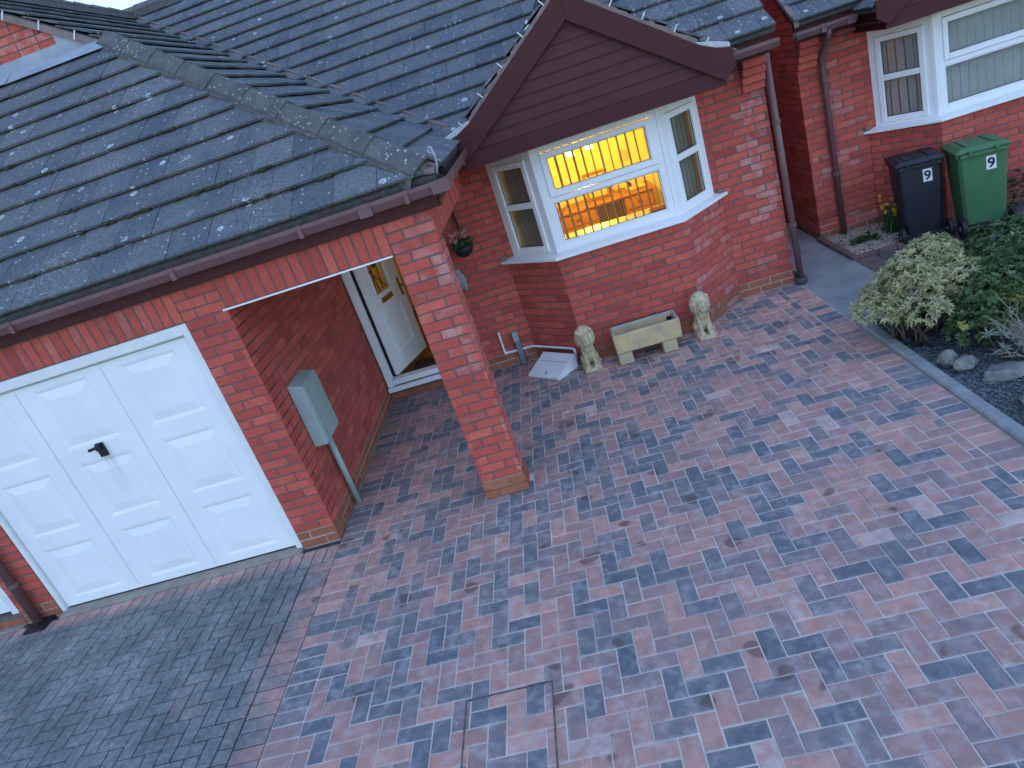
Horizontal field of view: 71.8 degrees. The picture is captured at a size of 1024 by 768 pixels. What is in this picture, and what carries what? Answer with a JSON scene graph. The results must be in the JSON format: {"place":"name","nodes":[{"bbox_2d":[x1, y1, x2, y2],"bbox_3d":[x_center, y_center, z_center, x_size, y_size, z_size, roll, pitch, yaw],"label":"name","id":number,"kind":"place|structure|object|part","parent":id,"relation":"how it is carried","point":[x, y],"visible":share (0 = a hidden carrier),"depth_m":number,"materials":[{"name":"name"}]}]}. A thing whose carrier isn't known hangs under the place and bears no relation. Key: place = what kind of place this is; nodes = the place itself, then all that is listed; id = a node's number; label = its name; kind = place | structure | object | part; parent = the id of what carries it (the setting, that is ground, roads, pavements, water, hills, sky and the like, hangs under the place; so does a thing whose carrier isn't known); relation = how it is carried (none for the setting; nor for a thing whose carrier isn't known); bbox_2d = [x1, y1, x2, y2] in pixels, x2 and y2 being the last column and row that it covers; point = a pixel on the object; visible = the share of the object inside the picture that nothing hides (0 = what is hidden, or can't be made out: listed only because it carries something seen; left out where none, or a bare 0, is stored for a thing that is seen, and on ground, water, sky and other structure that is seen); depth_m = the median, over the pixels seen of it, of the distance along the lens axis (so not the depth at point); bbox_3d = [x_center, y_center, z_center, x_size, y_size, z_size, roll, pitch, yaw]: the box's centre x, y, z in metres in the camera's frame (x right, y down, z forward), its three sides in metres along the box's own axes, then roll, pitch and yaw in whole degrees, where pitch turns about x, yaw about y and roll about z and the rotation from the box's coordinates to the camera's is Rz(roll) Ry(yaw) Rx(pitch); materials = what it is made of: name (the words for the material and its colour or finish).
{"place":"outdoors","nodes":[
{"label":"outdoors","id":0,"kind":"place"},
{"bbox_2d":[67,0,145,9],"label":"sky","id":1,"kind":"structure","parent":0,"point":[117,4],"materials":[{"name":"white"}]},
{"bbox_2d":[0,539,341,767],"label":"driveway","id":2,"kind":"structure","parent":0,"point":[193,670],"depth_m":4.91,"materials":[{"name":"grey brick"}]},
{"bbox_2d":[413,356,436,370],"bbox_3d":[-0.849,-0.283,8.310,0.630,0.012,0.400,-16,23,7],"label":"door mat","id":3,"kind":"object","parent":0,"point":[425,362],"depth_m":8.35,"materials":[{"name":"brown fabric"}]},
{"bbox_2d":[556,202,565,210],"bbox_3d":[0.751,-2.775,10.949,0.144,0.176,0.144,-16,23,7],"label":"vase","id":4,"kind":"object","parent":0,"point":[562,205],"visible":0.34,"depth_m":10.91,"materials":[{"name":"beige ceramic"}]},
{"bbox_2d":[625,181,644,190],"bbox_3d":[1.865,-3.031,10.729,0.280,0.113,0.250,-16,23,7],"label":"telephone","id":5,"kind":"object","parent":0,"point":[634,187],"visible":0.79,"depth_m":10.65,"materials":[{"name":"yellow plastic"}]},
{"bbox_2d":[257,283,1023,767],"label":"paving","id":6,"kind":"structure","parent":0,"point":[781,527],"depth_m":4.16,"materials":[{"name":"red brick"}]},
{"bbox_2d":[0,0,807,634],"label":"bungalow","id":7,"kind":"object","parent":6,"relation":"on","point":[222,222],"visible":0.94,"depth_m":5.90,"materials":[{"name":"red brick"}]},
{"bbox_2d":[0,598,9,613],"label":"garage door","id":8,"kind":"structure","parent":7,"relation":"in","point":[3,608],"depth_m":6.07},
{"bbox_2d":[0,336,294,606],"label":"garage door","id":9,"kind":"structure","parent":7,"relation":"in","point":[127,472],"depth_m":5.55,"materials":[{"name":"white plastic"}]},
{"bbox_2d":[287,370,361,503],"bbox_3d":[-1.504,0.486,5.910,0.134,1.260,0.370,-16,23,7],"label":"meter cabinet","id":10,"kind":"object","parent":7,"relation":"attached to","point":[307,393],"visible":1,"depth_m":5.70,"materials":[{"name":"grey plastic"}]},
{"bbox_3d":[-1.550,0.177,5.775,0.016,0.500,0.344,-16,23,7],"label":"cabinet door","id":11,"kind":"part","parent":10,"relation":"part of","materials":[{"name":"grey plastic"}]},
{"bbox_2d":[352,258,426,374],"bbox_3d":[-1.446,-1.101,8.046,0.103,1.865,0.760,-8,25,25],"label":"door leaf","id":12,"kind":"structure","parent":7,"relation":"in","point":[392,314],"depth_m":8.13,"materials":[{"name":"white plastic"}]},
{"bbox_2d":[448,211,472,256],"bbox_3d":[-0.549,-1.563,7.193,0.253,0.570,0.329,-16,23,7],"label":"hanging basket","id":13,"kind":"object","parent":7,"relation":"attached to","point":[462,247],"visible":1,"depth_m":7.20,"materials":[{"name":"black plastic"}]},
{"bbox_2d":[455,269,467,290],"bbox_3d":[-0.537,-1.109,7.523,0.095,0.256,0.092,-28,24,-21],"label":"wall ornament","id":14,"kind":"object","parent":7,"relation":"attached to","point":[462,280],"depth_m":7.50,"materials":[{"name":"grey stone"}]},
{"bbox_2d":[498,168,542,246],"bbox_3d":[0.140,-1.840,7.070,0.040,0.980,0.600,-35,27,-34],"label":"vertical blind","id":15,"kind":"object","parent":7,"relation":"attached to","point":[516,191],"visible":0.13,"depth_m":7.17,"materials":[{"name":"beige fabric"}]},
{"bbox_2d":[497,332,577,360],"bbox_3d":[0.306,-0.445,7.665,0.902,0.401,0.188,-3,27,35],"label":"waste pipe","id":16,"kind":"object","parent":7,"relation":"attached to","point":[539,346],"visible":0.9,"depth_m":7.77,"materials":[{"name":"white plastic"}]},
{"bbox_2d":[565,138,592,157],"bbox_3d":[0.788,-3.263,9.078,0.366,0.579,0.404,-16,23,7],"label":"ceiling light","id":17,"kind":"object","parent":7,"relation":"hanging from","point":[568,154],"visible":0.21,"depth_m":9.06,"materials":[{"name":"white metal"}]},
{"bbox_2d":[542,125,660,238],"bbox_3d":[0.870,-1.996,6.821,1.090,1.000,0.086,-16,23,7],"label":"vertical blind","id":18,"kind":"object","parent":7,"relation":"attached to","point":[567,202],"depth_m":6.86,"materials":[{"name":"fabric"}]},
{"bbox_2d":[557,180,655,234],"bbox_3d":[1.204,-2.472,11.014,2.120,0.675,0.680,-16,23,7],"label":"desk","id":19,"kind":"object","parent":7,"relation":"on","point":[608,199],"visible":0.27,"depth_m":10.64,"materials":[{"name":"brown wood"}]},
{"bbox_2d":[581,168,609,201],"bbox_3d":[1.286,-3.036,10.808,0.360,0.413,0.035,-16,23,7],"label":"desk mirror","id":20,"kind":"object","parent":19,"relation":"on","point":[605,192],"visible":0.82,"depth_m":10.85,"materials":[{"name":"orange mirror"}]},
{"bbox_2d":[485,95,727,263],"bbox_3d":[0.880,-1.969,6.903,2.416,1.088,0.611,-16,23,7],"label":"bay window","id":21,"kind":"structure","parent":7,"relation":"in","point":[664,159],"depth_m":6.80,"materials":[{"name":"white plastic"}]},
{"bbox_2d":[619,149,628,159],"bbox_3d":[1.734,-3.547,10.953,0.163,0.163,0.019,-16,23,7],"label":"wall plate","id":22,"kind":"object","parent":7,"relation":"attached to","point":[624,154],"depth_m":10.95,"materials":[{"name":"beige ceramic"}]},
{"bbox_2d":[670,111,702,199],"bbox_3d":[1.619,-2.272,6.889,0.600,0.980,0.040,-35,27,-34],"label":"vertical blind","id":23,"kind":"object","parent":7,"relation":"attached to","point":[683,140],"visible":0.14,"depth_m":6.98,"materials":[{"name":"beige fabric"}]},
{"bbox_2d":[511,330,526,364],"bbox_3d":[0.082,-0.403,7.842,0.065,0.395,0.060,-16,23,7],"label":"cable duct","id":24,"kind":"object","parent":6,"relation":"on","point":[520,350],"visible":1,"depth_m":7.81,"materials":[{"name":"grey plastic"}]},
{"bbox_2d":[528,352,577,380],"bbox_3d":[0.417,-0.184,7.404,0.318,0.173,0.455,-35,27,-34],"label":"gas box","id":25,"kind":"object","parent":6,"relation":"on","point":[554,366],"visible":1,"depth_m":7.35,"materials":[{"name":"white plastic"}]},
{"bbox_2d":[574,325,602,372],"bbox_3d":[0.757,-0.376,7.131,0.215,0.471,0.299,-16,23,7],"label":"lion statue","id":26,"kind":"object","parent":6,"relation":"on","point":[584,340],"visible":1,"depth_m":7.08,"materials":[{"name":"stone"}]},
{"bbox_2d":[609,310,681,365],"bbox_3d":[1.341,-0.457,7.037,0.664,0.330,0.289,-16,23,7],"label":"stone trough","id":27,"kind":"object","parent":6,"relation":"on","point":[628,338],"visible":1,"depth_m":6.92,"materials":[{"name":"beige stone"}]},
{"bbox_2d":[688,291,717,340],"bbox_3d":[1.866,-0.693,6.978,0.217,0.471,0.302,-16,23,7],"label":"lion statue","id":28,"kind":"object","parent":6,"relation":"on","point":[703,327],"visible":1,"depth_m":6.94,"materials":[{"name":"stone"}]},
{"bbox_2d":[649,204,664,212],"bbox_3d":[1.490,-1.761,7.112,0.200,0.036,0.160,-16,23,7],"label":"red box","id":29,"kind":"object","parent":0,"point":[656,208],"visible":0.36,"depth_m":7.09,"materials":[{"name":"cardboard"}]},
{"bbox_2d":[390,204,1023,400],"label":"ground","id":30,"kind":"structure","parent":0,"point":[1018,206],"depth_m":7.88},
{"bbox_2d":[816,233,933,274],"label":"neighbour kerb","id":31,"kind":"structure","parent":30,"relation":"on","point":[872,260],"depth_m":7.60,"materials":[{"name":"concrete"}]},
{"bbox_2d":[759,0,1023,238],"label":"neighbouring bungalow","id":32,"kind":"object","parent":30,"relation":"on","point":[844,135],"visible":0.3,"depth_m":7.83,"materials":[{"name":"brick"}]},
{"bbox_2d":[881,33,922,115],"bbox_3d":[4.271,-3.423,7.668,0.040,0.985,0.600,-35,27,-34],"label":"vertical blind","id":33,"kind":"object","parent":32,"relation":"attached to","point":[899,45],"visible":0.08,"depth_m":7.72,"materials":[{"name":"white fabric"}]},
{"bbox_2d":[864,0,1023,134],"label":"bay window","id":34,"kind":"structure","parent":32,"relation":"in","point":[934,54],"depth_m":7.48,"materials":[{"name":"white plastic"}]},
{"bbox_2d":[943,0,1023,102],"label":"vertical blind","id":35,"kind":"object","parent":32,"relation":"attached to","point":[1006,18],"depth_m":7.46,"materials":[{"name":"white fabric"}]},
{"bbox_2d":[857,319,1023,446],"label":"kerb","id":36,"kind":"structure","parent":30,"relation":"on","point":[1006,424],"depth_m":4.95,"materials":[{"name":"concrete"}]},
{"bbox_2d":[803,281,857,325],"bbox_3d":[3.120,-0.779,6.939,0.097,0.092,1.350,-16,23,7],"label":"path margin","id":37,"kind":"object","parent":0,"point":[835,304],"visible":0.43,"depth_m":6.90,"materials":[{"name":"concrete"}]},
{"bbox_2d":[786,222,928,319],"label":"path","id":38,"kind":"structure","parent":0,"point":[841,279],"depth_m":7.54,"materials":[{"name":"concrete"}]},
{"bbox_2d":[827,222,898,254],"bbox_3d":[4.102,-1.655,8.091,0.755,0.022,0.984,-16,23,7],"label":"pale gravel","id":39,"kind":"structure","parent":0,"point":[885,236],"depth_m":8.09,"materials":[{"name":"beige gravel"}]},
{"bbox_2d":[849,230,881,244],"bbox_3d":[4.004,-1.669,8.072,0.375,0.102,0.242,-16,23,7],"label":"ground plant","id":40,"kind":"object","parent":39,"relation":"on","point":[864,238],"visible":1,"depth_m":8.03,"materials":[{"name":"green plant"}]},
{"bbox_2d":[871,194,899,234],"bbox_3d":[4.321,-1.942,8.010,0.300,0.426,0.491,-27,24,-18],"label":"daffodil clump","id":41,"kind":"object","parent":39,"relation":"on","point":[890,218],"visible":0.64,"depth_m":8.01,"materials":[{"name":"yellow plant"}]},
{"bbox_2d":[895,232,920,241],"bbox_3d":[4.319,-1.592,7.655,0.381,0.105,0.247,-16,23,7],"label":"ground plant","id":42,"kind":"object","parent":39,"relation":"on","point":[909,238],"visible":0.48,"depth_m":7.65,"materials":[{"name":"green plant"}]},
{"bbox_2d":[877,245,1023,425],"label":"garden bed","id":43,"kind":"object","parent":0,"point":[1009,390],"visible":0.21,"depth_m":5.21,"materials":[{"name":"grey gravel"}]},
{"bbox_2d":[847,231,990,346],"bbox_3d":[3.244,-0.730,5.734,1.108,0.722,1.024,-16,23,7],"label":"variegated shrub","id":44,"kind":"object","parent":43,"relation":"on","point":[929,265],"visible":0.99,"depth_m":5.57,"materials":[{"name":"green plant"}]},
{"bbox_2d":[937,349,958,368],"bbox_3d":[3.239,-0.185,5.254,0.150,0.161,0.131,-16,23,7],"label":"rock","id":45,"kind":"object","parent":43,"relation":"on","point":[946,358],"visible":0.9,"depth_m":5.21,"materials":[{"name":"grey stone"}]},
{"bbox_2d":[873,285,1023,426],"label":"slate chippings","id":46,"kind":"object","parent":43,"relation":"on","point":[962,375],"visible":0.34,"depth_m":5.15,"materials":[{"name":"grey gravel"}]},
{"bbox_2d":[953,355,978,371],"bbox_3d":[3.290,-0.151,5.132,0.163,0.127,0.135,-5,26,31],"label":"rock","id":47,"kind":"object","parent":43,"relation":"on","point":[963,363],"visible":1,"depth_m":5.10,"materials":[{"name":"grey stone"}]},
{"bbox_2d":[934,212,1023,347],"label":"evergreen shrub","id":48,"kind":"object","parent":43,"relation":"on","point":[1005,276],"visible":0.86,"depth_m":5.36,"materials":[{"name":"green plant"}]},
{"bbox_2d":[980,327,1023,360],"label":"silver plant","id":49,"kind":"object","parent":43,"relation":"on","point":[1002,344],"visible":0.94,"depth_m":5.02,"materials":[{"name":"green plant"}]},
{"bbox_2d":[982,360,1023,383],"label":"rock","id":50,"kind":"object","parent":43,"relation":"on","point":[1007,371],"visible":1,"depth_m":4.86,"materials":[{"name":"grey stone"}]},
{"bbox_2d":[983,293,1023,360],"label":"twiggy shrub","id":51,"kind":"object","parent":43,"relation":"on","point":[1017,333],"visible":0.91,"depth_m":4.96,"materials":[{"name":"plant"}]},
{"bbox_2d":[878,207,1023,269],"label":"neighbour driveway","id":52,"kind":"structure","parent":0,"point":[886,257],"depth_m":7.48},
{"bbox_2d":[883,147,954,244],"bbox_3d":[4.367,-2.026,7.613,0.499,0.898,0.669,-10,24,20],"label":"wheelie bin","id":53,"kind":"object","parent":52,"relation":"on","point":[916,182],"visible":0.98,"depth_m":7.46,"materials":[{"name":"black plastic"}]},
{"bbox_2d":[939,133,1019,239],"bbox_3d":[4.809,-2.054,7.298,0.510,0.918,0.684,-11,24,19],"label":"wheelie bin","id":54,"kind":"object","parent":52,"relation":"on","point":[977,169],"visible":0.88,"depth_m":7.15,"materials":[{"name":"green plastic"}]},
{"bbox_2d":[1006,168,1023,208],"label":"shrub","id":55,"kind":"object","parent":52,"relation":"on","point":[1012,186],"visible":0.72,"depth_m":7.59,"materials":[{"name":"green plant"}]}
]}

